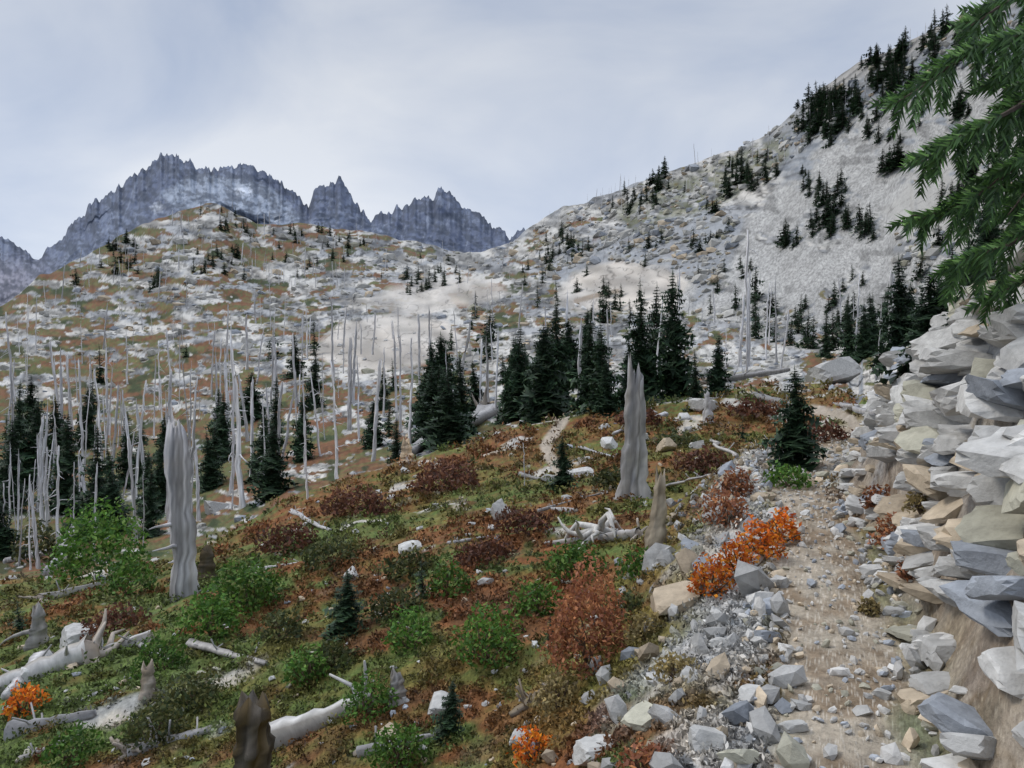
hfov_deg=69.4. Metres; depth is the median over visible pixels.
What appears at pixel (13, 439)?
fir
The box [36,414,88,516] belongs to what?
fir
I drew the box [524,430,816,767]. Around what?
trail edge rubble
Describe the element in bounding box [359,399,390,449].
fir
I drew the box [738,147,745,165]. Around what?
fir
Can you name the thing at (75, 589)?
log
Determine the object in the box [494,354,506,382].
fir
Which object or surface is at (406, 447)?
stump
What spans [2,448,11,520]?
snag
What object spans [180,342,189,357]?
fir
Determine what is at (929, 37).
fir
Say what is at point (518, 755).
shrub
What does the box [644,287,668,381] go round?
fir
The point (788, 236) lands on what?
fir
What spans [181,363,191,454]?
snag
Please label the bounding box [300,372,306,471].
snag
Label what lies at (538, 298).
fir
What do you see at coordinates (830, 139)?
fir
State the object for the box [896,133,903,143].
fir
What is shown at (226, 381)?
snag
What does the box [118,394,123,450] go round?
snag
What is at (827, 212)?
fir
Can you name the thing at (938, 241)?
fir
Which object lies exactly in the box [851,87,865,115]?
fir
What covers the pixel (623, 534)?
log near trail
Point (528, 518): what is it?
shrub
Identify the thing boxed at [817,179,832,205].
fir
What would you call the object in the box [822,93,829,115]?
fir
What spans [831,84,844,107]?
fir
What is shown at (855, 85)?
fir
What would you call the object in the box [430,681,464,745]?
fir
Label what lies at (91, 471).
fir
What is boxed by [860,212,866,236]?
fir
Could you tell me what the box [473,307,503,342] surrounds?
fir
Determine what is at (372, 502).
shrub
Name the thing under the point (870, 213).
fir
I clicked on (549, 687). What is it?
shrub
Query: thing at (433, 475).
shrub
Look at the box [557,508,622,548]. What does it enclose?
root tangle
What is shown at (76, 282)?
fir
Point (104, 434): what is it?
snag
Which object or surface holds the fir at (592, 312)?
on the terrain ground
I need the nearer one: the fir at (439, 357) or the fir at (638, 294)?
the fir at (439, 357)
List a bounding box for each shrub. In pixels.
[0,680,52,720]
[10,519,60,565]
[36,719,104,767]
[37,495,154,583]
[79,601,152,640]
[93,547,158,595]
[119,694,194,755]
[128,627,189,682]
[150,669,227,719]
[170,583,249,642]
[199,553,287,615]
[253,521,318,555]
[253,606,303,645]
[281,641,329,688]
[296,534,363,570]
[300,635,364,676]
[319,483,398,518]
[338,668,399,728]
[356,586,428,623]
[360,721,433,767]
[377,547,435,581]
[380,604,435,656]
[409,457,479,491]
[424,554,475,599]
[444,599,525,670]
[451,534,519,569]
[491,505,554,534]
[505,724,555,767]
[507,575,564,618]
[526,670,581,716]
[535,547,632,680]
[543,537,606,584]
[587,464,620,488]
[602,587,644,621]
[613,735,667,767]
[614,409,666,425]
[614,544,648,581]
[623,611,663,645]
[645,651,699,684]
[653,428,705,447]
[672,445,730,474]
[686,552,738,599]
[695,480,748,528]
[714,531,763,580]
[717,463,758,497]
[724,396,782,417]
[738,514,787,559]
[762,459,817,488]
[766,506,803,542]
[807,417,853,442]
[855,595,881,617]
[859,484,889,509]
[867,511,896,549]
[895,555,914,581]
[901,491,929,514]
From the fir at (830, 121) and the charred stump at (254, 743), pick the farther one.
the fir at (830, 121)
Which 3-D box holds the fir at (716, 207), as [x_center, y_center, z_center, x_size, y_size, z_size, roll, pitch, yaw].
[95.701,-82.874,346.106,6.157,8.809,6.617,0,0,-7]
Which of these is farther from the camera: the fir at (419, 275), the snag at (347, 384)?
the fir at (419, 275)
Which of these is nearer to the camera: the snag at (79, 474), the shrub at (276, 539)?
the shrub at (276, 539)
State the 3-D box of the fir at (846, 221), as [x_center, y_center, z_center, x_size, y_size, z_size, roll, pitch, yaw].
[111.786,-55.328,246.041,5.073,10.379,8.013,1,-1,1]
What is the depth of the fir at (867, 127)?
276.71 m
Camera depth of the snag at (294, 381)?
91.78 m
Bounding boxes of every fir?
[0,416,47,489]
[0,418,9,442]
[0,420,36,512]
[0,492,33,560]
[2,382,30,450]
[7,602,28,634]
[14,377,48,434]
[18,401,55,487]
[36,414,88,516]
[44,395,77,462]
[59,475,81,531]
[70,269,80,284]
[71,387,105,450]
[75,426,110,541]
[80,474,107,512]
[82,380,102,411]
[88,344,109,383]
[91,469,132,538]
[101,447,123,506]
[109,260,119,274]
[112,236,118,249]
[112,411,136,485]
[114,248,124,262]
[122,231,129,242]
[123,423,153,489]
[128,463,167,539]
[130,235,137,248]
[130,452,158,517]
[131,250,137,262]
[137,438,165,514]
[149,413,167,461]
[150,274,156,288]
[154,272,162,287]
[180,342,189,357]
[190,259,197,271]
[193,432,222,492]
[195,424,226,485]
[198,387,224,447]
[202,390,235,460]
[203,260,209,272]
[210,252,217,264]
[218,217,225,230]
[219,248,224,259]
[221,263,228,275]
[229,372,271,425]
[232,244,242,259]
[235,410,280,484]
[243,422,299,512]
[260,331,282,360]
[265,376,287,446]
[278,334,306,380]
[285,391,316,463]
[303,257,312,269]
[303,349,327,410]
[308,322,320,355]
[319,569,368,641]
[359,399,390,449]
[378,367,392,410]
[379,397,399,436]
[385,361,398,392]
[385,418,401,463]
[399,367,437,444]
[400,268,412,279]
[402,373,427,426]
[407,366,442,437]
[408,342,442,410]
[410,557,430,599]
[411,370,472,452]
[412,331,466,403]
[414,269,422,279]
[416,364,442,439]
[418,281,424,291]
[423,372,471,451]
[430,269,438,281]
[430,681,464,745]
[442,362,464,428]
[445,329,455,350]
[452,360,481,434]
[454,350,466,375]
[466,313,474,329]
[466,360,483,409]
[469,290,483,318]
[471,321,496,364]
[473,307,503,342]
[491,329,532,424]
[493,363,517,423]
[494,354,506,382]
[494,377,510,424]
[497,336,516,400]
[501,337,517,395]
[512,323,570,426]
[514,349,532,420]
[519,276,526,285]
[528,338,548,405]
[529,322,553,369]
[534,286,540,307]
[540,267,545,282]
[540,303,575,410]
[543,257,555,273]
[543,616,555,643]
[545,434,578,492]
[552,295,559,318]
[553,282,559,301]
[559,228,565,243]
[560,318,583,385]
[562,239,570,253]
[563,230,570,244]
[568,313,600,413]
[571,278,581,292]
[576,325,623,415]
[577,238,584,256]
[577,311,596,360]
[581,266,589,276]
[585,235,590,251]
[589,305,597,319]
[591,361,621,417]
[594,296,619,322]
[594,329,612,372]
[596,295,609,322]
[597,277,605,294]
[598,289,607,307]
[605,282,612,296]
[611,288,625,309]
[613,290,670,404]
[615,295,623,310]
[616,285,623,296]
[617,337,635,410]
[621,181,626,194]
[624,299,636,322]
[625,237,630,252]
[631,185,637,200]
[633,281,644,302]
[642,252,647,266]
[643,232,653,248]
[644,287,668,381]
[646,174,653,186]
[648,185,654,201]
[648,270,705,398]
[651,192,661,208]
[653,175,664,191]
[657,228,665,243]
[659,156,669,173]
[660,162,668,178]
[681,353,706,410]
[686,227,697,246]
[693,237,704,252]
[704,199,718,214]
[704,232,713,243]
[704,336,734,396]
[707,294,713,314]
[709,199,720,212]
[712,277,721,292]
[718,177,735,200]
[730,286,741,310]
[731,157,735,169]
[731,162,738,182]
[733,162,745,184]
[733,418,749,441]
[735,256,743,268]
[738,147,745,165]
[739,264,744,278]
[743,165,752,183]
[743,312,767,338]
[745,169,755,190]
[745,267,765,303]
[748,259,753,270]
[750,181,756,191]
[750,292,758,311]
[751,301,763,327]
[758,364,829,471]
[759,155,769,178]
[762,170,769,184]
[763,293,777,315]
[764,147,770,159]
[764,294,774,315]
[764,317,773,336]
[770,317,779,342]
[772,164,779,176]
[773,217,793,243]
[775,222,786,246]
[779,235,787,251]
[782,222,791,244]
[782,320,797,346]
[788,224,802,248]
[788,307,804,326]
[791,114,799,132]
[792,315,804,333]
[793,100,799,109]
[795,108,806,134]
[795,308,817,348]
[796,295,803,322]
[799,177,805,190]
[799,294,809,310]
[801,82,811,102]
[801,169,812,188]
[802,111,812,133]
[802,316,819,348]
[804,91,815,112]
[804,118,813,146]
[804,179,812,198]
[806,209,814,229]
[807,219,816,237]
[808,112,820,136]
[809,95,818,116]
[810,101,819,120]
[812,111,823,129]
[812,182,820,203]
[812,187,817,205]
[812,205,821,223]
[813,170,822,193]
[814,181,828,208]
[815,309,836,358]
[816,83,826,100]
[816,86,828,108]
[816,93,826,117]
[816,203,826,226]
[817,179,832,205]
[817,192,831,217]
[820,107,834,133]
[821,98,833,125]
[821,123,828,138]
[821,124,836,148]
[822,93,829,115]
[823,104,829,122]
[823,203,829,222]
[823,295,832,312]
[824,312,843,350]
[825,109,840,138]
[825,193,842,218]
[825,214,837,236]
[825,218,834,238]
[825,282,841,306]
[829,85,846,111]
[829,309,839,330]
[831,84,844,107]
[831,174,842,196]
[831,187,837,198]
[833,105,847,134]
[835,168,846,186]
[836,187,845,207]
[836,279,847,293]
[836,302,858,358]
[837,78,849,99]
[837,301,860,339]
[840,203,850,220]
[840,210,851,229]
[841,297,850,319]
[842,204,852,230]
[844,111,851,132]
[845,88,853,106]
[847,73,860,95]
[848,100,855,117]
[848,267,855,280]
[849,204,864,233]
[849,292,862,315]
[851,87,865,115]
[851,304,880,363]
[852,90,858,114]
[856,271,866,286]
[856,292,885,354]
[857,205,872,232]
[857,223,863,237]
[858,108,864,120]
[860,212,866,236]
[860,214,874,239]
[861,46,872,69]
[861,117,874,138]
[865,255,916,377]
[867,43,884,66]
[867,68,872,86]
[867,96,881,122]
[867,203,875,226]
[868,72,875,88]
[868,226,876,241]
[870,53,890,85]
[871,54,879,70]
[871,69,880,90]
[872,120,883,144]
[872,148,886,173]
[873,69,881,92]
[874,271,947,383]
[877,70,883,84]
[877,82,884,100]
[877,290,886,315]
[878,146,891,171]
[880,69,901,101]
[880,285,889,341]
[881,143,901,175]
[882,44,892,66]
[882,141,905,175]
[883,129,891,142]
[884,66,890,87]
[884,68,893,95]
[884,282,917,346]
[886,43,902,68]
[887,38,906,64]
[888,147,906,170]
[891,58,900,84]
[891,65,903,91]
[893,32,912,60]
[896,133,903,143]
[898,60,918,87]
[899,54,906,68]
[899,61,907,81]
[900,26,910,48]
[902,291,924,343]
[904,57,916,80]
[909,254,928,281]
[914,32,928,53]
[923,28,936,55]
[924,29,940,64]
[925,22,933,41]
[928,224,945,248]
[932,9,937,29]
[933,177,946,200]
[936,9,947,39]
[936,248,957,311]
[938,5,953,31]
[942,205,1005,325]
[944,33,958,55]
[944,80,966,115]
[947,182,955,198]
[948,89,964,123]
[953,196,1003,257]
[954,103,964,119]
[962,102,970,119]
[963,149,977,178]
[966,157,978,184]
[986,205,1019,279]
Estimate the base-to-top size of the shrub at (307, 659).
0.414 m
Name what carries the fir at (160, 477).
on the terrain ground
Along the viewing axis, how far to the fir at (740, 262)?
276.25 m
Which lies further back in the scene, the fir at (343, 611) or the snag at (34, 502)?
the snag at (34, 502)
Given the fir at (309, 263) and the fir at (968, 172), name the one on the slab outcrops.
the fir at (309, 263)
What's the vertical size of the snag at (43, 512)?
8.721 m
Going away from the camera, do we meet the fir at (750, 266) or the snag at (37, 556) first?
the snag at (37, 556)
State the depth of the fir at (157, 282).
338.39 m
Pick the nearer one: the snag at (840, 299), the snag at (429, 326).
the snag at (840, 299)
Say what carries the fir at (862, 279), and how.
on the terrain ground
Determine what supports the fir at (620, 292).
on the terrain ground
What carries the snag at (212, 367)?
on the terrain ground
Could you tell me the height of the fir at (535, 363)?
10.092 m
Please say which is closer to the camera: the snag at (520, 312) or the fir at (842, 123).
the snag at (520, 312)
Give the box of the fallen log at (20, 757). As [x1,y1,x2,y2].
[15,734,81,762]
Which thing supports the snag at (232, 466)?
on the terrain ground
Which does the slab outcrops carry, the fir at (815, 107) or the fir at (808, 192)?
the fir at (815, 107)
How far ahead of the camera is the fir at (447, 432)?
50.30 m
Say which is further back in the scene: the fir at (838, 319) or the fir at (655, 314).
the fir at (838, 319)
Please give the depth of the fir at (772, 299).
233.38 m
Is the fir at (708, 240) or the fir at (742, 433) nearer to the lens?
the fir at (742, 433)
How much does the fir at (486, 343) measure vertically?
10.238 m
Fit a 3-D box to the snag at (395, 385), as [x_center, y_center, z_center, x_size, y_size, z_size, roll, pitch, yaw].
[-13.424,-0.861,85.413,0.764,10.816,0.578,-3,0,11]
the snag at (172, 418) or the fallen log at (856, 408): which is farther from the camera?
the snag at (172, 418)
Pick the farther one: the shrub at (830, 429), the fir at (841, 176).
the fir at (841, 176)
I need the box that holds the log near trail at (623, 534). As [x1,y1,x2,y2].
[544,518,647,545]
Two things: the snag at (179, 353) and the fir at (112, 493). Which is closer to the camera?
the fir at (112, 493)
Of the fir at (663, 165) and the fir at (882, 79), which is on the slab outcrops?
the fir at (882, 79)
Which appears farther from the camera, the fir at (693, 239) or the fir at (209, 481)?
the fir at (693, 239)
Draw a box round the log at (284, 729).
[269,660,373,751]
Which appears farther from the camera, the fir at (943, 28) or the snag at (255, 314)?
the snag at (255, 314)
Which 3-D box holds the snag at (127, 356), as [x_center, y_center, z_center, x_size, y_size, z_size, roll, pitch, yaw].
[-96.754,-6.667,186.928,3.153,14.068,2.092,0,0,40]
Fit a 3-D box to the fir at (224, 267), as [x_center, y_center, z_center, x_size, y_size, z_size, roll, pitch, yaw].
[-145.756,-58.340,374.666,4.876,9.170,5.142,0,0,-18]
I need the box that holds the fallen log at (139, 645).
[126,635,168,659]
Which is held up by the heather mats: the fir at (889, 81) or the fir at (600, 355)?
the fir at (600, 355)
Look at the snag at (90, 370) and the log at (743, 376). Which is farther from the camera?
the snag at (90, 370)
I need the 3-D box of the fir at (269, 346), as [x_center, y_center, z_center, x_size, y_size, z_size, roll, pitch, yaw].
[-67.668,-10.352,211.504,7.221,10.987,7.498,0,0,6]
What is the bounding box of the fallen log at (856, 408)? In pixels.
[831,401,875,415]
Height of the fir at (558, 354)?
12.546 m
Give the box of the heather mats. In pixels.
[0,377,868,767]
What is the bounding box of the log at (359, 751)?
[353,726,435,757]
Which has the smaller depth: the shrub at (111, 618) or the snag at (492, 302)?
the shrub at (111, 618)
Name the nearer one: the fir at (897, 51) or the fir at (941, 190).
the fir at (941, 190)
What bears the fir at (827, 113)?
on the slab outcrops
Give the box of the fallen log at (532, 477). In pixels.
[518,471,551,481]
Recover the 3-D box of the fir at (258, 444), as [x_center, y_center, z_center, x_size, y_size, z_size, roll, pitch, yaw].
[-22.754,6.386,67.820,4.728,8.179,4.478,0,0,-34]
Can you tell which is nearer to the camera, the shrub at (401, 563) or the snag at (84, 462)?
the shrub at (401, 563)
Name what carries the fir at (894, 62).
on the slab outcrops
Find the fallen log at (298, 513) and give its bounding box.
[289,507,331,530]
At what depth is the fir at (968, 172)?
196.62 m
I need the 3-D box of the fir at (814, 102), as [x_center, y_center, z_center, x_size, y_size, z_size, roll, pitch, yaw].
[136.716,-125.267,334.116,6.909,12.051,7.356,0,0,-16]
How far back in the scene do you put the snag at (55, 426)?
101.21 m
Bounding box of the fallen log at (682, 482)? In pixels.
[666,472,714,486]
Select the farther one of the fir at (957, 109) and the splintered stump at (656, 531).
the fir at (957, 109)
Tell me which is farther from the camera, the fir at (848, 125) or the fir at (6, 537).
the fir at (848, 125)
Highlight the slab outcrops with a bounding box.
[0,8,1017,568]
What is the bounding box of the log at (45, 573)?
[40,514,90,577]
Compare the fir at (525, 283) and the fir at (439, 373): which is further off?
the fir at (525, 283)
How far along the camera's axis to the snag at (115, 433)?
87.02 m
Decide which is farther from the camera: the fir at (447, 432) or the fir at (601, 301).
the fir at (601, 301)
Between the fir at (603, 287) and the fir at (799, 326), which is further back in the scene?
the fir at (603, 287)
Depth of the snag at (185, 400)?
112.18 m
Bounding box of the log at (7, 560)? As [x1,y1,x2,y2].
[3,542,71,563]
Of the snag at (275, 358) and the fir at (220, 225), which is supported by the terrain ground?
the snag at (275, 358)
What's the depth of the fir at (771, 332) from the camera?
177.28 m
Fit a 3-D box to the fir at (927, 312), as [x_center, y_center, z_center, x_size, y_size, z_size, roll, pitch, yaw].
[4.232,-0.557,7.409,0.888,1.259,0.891,0,0,-13]
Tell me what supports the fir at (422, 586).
on the terrain ground
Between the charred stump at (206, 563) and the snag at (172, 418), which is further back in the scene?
the snag at (172, 418)
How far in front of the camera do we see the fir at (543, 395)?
53.22 m
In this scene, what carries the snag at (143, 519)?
on the terrain ground
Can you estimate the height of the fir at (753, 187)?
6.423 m
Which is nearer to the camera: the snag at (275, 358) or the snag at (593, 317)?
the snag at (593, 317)
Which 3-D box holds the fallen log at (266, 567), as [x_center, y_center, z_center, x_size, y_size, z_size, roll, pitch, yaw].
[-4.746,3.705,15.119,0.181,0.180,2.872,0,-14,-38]
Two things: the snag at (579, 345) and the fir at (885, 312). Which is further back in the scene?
the fir at (885, 312)
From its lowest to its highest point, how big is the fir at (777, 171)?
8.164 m
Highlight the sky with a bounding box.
[0,0,985,259]
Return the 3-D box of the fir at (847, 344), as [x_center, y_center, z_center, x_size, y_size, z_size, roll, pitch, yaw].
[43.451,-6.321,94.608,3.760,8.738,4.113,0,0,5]
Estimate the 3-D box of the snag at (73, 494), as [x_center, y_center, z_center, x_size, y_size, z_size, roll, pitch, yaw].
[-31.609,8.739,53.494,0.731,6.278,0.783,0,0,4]
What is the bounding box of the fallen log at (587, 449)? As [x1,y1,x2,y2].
[578,446,616,456]
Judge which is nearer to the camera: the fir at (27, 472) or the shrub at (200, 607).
the shrub at (200, 607)
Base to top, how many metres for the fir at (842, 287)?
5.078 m
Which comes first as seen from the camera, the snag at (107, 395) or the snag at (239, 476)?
the snag at (239, 476)
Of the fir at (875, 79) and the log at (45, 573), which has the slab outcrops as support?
the fir at (875, 79)
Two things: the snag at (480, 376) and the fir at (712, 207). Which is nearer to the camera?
the snag at (480, 376)
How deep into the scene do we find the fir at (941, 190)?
210.72 m
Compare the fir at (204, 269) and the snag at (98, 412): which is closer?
the snag at (98, 412)
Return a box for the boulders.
[21,356,996,765]
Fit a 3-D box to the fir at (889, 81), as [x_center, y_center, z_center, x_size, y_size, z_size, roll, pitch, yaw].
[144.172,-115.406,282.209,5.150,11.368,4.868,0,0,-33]
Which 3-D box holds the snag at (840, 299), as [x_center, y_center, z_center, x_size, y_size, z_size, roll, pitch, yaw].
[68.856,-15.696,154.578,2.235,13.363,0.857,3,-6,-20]
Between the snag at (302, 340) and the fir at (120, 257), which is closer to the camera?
the snag at (302, 340)
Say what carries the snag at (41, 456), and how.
on the terrain ground
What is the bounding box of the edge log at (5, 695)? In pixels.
[0,644,53,699]
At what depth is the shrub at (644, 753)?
2.95 m
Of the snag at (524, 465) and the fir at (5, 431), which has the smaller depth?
the snag at (524, 465)
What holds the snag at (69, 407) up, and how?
on the terrain ground
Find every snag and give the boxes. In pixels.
[0,312,17,409]
[1,483,7,529]
[2,349,13,424]
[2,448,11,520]
[7,360,14,432]
[10,461,18,537]
[16,479,27,566]
[17,451,20,534]
[20,325,28,388]
[22,475,32,569]
[23,295,29,326]
[23,346,29,390]
[27,482,40,568]
[30,459,35,547]
[31,403,52,511]
[31,437,43,515]
[35,297,38,353]
[35,414,43,508]
[35,446,54,530]
[35,449,44,540]
[37,435,44,523]
[45,445,70,549]
[45,461,53,521]
[46,432,56,504]
[48,395,57,459]
[49,340,59,409]
[51,430,55,482]
[57,364,63,424]
[61,264,64,298]
[66,353,73,429]
[67,359,86,486]
[67,381,71,449]
[70,358,77,401]
[70,463,74,540]
[78,454,81,515]
[78,458,86,498]
[80,325,82,363]
[83,389,92,471]
[87,365,95,397]
[87,369,108,460]
[89,353,93,390]
[92,462,97,560]
[100,339,111,434]
[100,389,108,463]
[102,303,107,349]
[106,363,113,444]
[111,385,118,473]
[117,414,119,446]
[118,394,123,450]
[120,432,135,513]
[122,390,124,447]
[123,408,135,499]
[125,331,130,383]
[128,438,137,543]
[129,380,146,496]
[134,400,145,474]
[140,477,146,548]
[149,420,200,602]
[152,359,159,437]
[153,341,163,409]
[155,378,164,423]
[163,330,179,422]
[163,391,168,446]
[166,413,170,519]
[167,369,175,422]
[179,335,180,372]
[179,363,181,403]
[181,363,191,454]
[182,359,189,438]
[188,418,190,453]
[189,377,197,466]
[191,458,195,513]
[194,443,200,520]
[204,351,219,414]
[208,337,222,412]
[209,331,217,396]
[221,364,241,493]
[223,350,231,443]
[224,317,250,508]
[225,305,228,359]
[227,339,230,394]
[229,445,234,509]
[238,375,249,441]
[245,314,248,369]
[249,377,254,476]
[254,297,256,322]
[256,325,264,383]
[260,399,265,474]
[265,388,269,433]
[267,338,279,408]
[269,325,279,385]
[271,338,278,404]
[277,381,282,454]
[281,375,297,459]
[291,334,296,436]
[292,338,298,405]
[296,374,299,416]
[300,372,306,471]
[301,313,303,369]
[302,421,311,499]
[305,312,307,357]
[308,370,323,456]
[317,379,324,439]
[321,357,325,420]
[329,360,347,478]
[330,295,335,383]
[342,303,346,347]
[343,330,344,373]
[343,366,348,412]
[347,337,353,430]
[352,320,357,403]
[354,356,362,441]
[360,324,361,353]
[371,313,375,354]
[371,358,381,461]
[381,351,389,415]
[392,330,406,431]
[393,336,397,420]
[396,307,400,356]
[405,339,418,443]
[415,314,420,388]
[428,310,429,346]
[453,311,458,360]
[458,314,471,383]
[479,339,481,403]
[485,341,492,402]
[489,278,494,328]
[490,323,492,359]
[494,328,499,414]
[517,284,522,342]
[523,444,530,484]
[565,289,567,331]
[577,320,582,399]
[591,297,595,345]
[606,308,609,367]
[613,354,652,500]
[653,300,662,395]
[675,267,688,356]
[712,285,715,321]
[725,322,729,368]
[736,229,757,365]
[738,292,744,366]
[745,298,748,371]
[748,269,750,307]
[761,283,770,359]
[768,285,773,344]
[771,274,779,362]
[780,309,788,367]
[838,278,844,330]
[849,273,862,347]
[879,270,894,353]
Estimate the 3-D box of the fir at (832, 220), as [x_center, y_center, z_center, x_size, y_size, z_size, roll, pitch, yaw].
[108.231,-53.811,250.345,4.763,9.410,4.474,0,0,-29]
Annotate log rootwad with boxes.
[411,384,499,454]
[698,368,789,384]
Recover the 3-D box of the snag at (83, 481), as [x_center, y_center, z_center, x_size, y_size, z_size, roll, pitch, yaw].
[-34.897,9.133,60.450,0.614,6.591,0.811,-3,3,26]
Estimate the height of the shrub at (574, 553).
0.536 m
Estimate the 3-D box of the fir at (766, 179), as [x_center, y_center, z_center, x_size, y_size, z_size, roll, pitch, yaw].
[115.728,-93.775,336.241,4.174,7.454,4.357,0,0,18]
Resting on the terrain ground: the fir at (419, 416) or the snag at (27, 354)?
the snag at (27, 354)
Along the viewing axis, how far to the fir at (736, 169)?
366.61 m
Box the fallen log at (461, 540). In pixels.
[447,535,490,543]
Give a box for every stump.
[0,601,49,651]
[138,658,158,700]
[197,545,215,579]
[232,689,275,767]
[387,667,406,706]
[399,438,413,462]
[641,465,666,553]
[702,390,717,423]
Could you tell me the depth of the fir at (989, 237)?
5.97 m
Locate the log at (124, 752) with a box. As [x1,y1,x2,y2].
[109,716,210,760]
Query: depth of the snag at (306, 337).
195.70 m
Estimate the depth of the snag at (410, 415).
61.39 m
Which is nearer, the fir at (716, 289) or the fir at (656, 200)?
the fir at (716, 289)
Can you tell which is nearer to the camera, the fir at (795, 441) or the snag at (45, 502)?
the fir at (795, 441)
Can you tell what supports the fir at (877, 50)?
on the slab outcrops
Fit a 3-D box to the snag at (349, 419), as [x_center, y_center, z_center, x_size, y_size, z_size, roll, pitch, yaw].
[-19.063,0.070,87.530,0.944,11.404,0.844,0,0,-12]
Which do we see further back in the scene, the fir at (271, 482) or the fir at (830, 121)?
the fir at (830, 121)
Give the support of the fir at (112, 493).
on the terrain ground
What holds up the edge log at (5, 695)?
on the terrain ground
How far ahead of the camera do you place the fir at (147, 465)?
66.21 m
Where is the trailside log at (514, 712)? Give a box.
[508,679,552,717]
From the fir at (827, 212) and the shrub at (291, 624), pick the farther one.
the fir at (827, 212)
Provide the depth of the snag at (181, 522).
14.25 m
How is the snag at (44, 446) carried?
on the terrain ground
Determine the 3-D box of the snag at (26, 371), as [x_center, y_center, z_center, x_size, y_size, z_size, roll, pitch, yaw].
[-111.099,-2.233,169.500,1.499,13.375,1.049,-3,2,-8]
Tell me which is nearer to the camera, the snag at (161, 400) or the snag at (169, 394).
the snag at (161, 400)
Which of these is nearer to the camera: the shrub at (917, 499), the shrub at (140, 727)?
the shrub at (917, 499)
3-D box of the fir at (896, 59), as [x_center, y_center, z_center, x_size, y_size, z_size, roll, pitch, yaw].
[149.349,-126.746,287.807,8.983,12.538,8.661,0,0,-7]
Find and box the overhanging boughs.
[868,0,1023,329]
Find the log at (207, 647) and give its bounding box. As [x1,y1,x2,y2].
[183,638,269,666]
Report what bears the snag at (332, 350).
on the terrain ground
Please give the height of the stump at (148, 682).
0.444 m
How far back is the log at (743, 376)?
76.05 m
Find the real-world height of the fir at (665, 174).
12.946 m
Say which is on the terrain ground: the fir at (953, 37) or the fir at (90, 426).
the fir at (90, 426)
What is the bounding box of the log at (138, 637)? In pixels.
[93,630,154,650]
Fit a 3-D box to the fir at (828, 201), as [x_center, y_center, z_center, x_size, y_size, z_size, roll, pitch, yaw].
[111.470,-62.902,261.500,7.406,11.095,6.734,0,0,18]
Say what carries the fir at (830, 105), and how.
on the slab outcrops
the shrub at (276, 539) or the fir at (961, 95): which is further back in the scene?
the fir at (961, 95)
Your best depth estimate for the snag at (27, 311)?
270.96 m
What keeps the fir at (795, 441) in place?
on the terrain ground
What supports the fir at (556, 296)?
on the terrain ground
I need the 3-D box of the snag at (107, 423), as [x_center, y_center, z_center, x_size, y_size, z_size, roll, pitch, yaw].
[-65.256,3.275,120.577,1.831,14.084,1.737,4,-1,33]
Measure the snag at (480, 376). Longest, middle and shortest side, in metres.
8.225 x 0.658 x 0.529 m
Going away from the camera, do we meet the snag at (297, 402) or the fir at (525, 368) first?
the fir at (525, 368)
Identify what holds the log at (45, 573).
on the terrain ground
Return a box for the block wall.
[829,240,1023,767]
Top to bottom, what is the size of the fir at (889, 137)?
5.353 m
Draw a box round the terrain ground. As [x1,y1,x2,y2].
[0,2,1023,767]
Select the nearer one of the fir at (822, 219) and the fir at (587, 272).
the fir at (822, 219)
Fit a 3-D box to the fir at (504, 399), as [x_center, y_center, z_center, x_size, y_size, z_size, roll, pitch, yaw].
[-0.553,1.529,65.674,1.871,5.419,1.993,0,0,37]
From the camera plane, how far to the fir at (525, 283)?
359.71 m
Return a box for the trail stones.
[720,434,978,767]
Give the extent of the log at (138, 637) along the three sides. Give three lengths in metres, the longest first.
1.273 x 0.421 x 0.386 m
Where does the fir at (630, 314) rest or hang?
on the slab outcrops
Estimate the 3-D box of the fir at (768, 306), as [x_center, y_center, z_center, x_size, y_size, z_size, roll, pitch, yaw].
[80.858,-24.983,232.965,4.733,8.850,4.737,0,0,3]
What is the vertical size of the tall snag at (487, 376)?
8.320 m
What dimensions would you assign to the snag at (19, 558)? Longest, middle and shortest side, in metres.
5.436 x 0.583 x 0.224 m
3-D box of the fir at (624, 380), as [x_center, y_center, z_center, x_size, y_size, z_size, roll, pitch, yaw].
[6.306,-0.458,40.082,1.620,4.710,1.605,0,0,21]
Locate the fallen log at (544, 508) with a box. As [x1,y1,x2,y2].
[537,493,601,512]
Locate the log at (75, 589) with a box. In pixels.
[18,571,124,602]
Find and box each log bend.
[506,501,578,512]
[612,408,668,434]
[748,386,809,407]
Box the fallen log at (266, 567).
[256,559,298,570]
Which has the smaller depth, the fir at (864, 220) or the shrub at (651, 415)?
the shrub at (651, 415)
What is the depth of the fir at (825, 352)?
97.18 m
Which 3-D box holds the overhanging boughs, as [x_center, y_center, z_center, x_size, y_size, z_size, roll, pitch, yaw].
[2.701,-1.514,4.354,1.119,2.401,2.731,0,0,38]
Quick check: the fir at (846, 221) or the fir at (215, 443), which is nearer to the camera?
the fir at (215, 443)
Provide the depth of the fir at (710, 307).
253.80 m
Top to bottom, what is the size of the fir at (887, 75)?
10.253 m
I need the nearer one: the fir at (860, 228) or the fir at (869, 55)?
the fir at (860, 228)
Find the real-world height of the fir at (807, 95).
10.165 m
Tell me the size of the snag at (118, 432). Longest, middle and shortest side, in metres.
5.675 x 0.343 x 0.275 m
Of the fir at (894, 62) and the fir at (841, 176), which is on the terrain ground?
the fir at (841, 176)
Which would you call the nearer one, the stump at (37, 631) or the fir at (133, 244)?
the stump at (37, 631)
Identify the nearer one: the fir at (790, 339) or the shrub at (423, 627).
the shrub at (423, 627)
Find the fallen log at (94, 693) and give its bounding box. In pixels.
[75,673,141,700]
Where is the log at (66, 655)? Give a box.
[0,608,129,693]
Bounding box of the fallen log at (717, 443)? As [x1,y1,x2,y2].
[709,438,738,457]
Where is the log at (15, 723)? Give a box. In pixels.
[3,702,96,741]

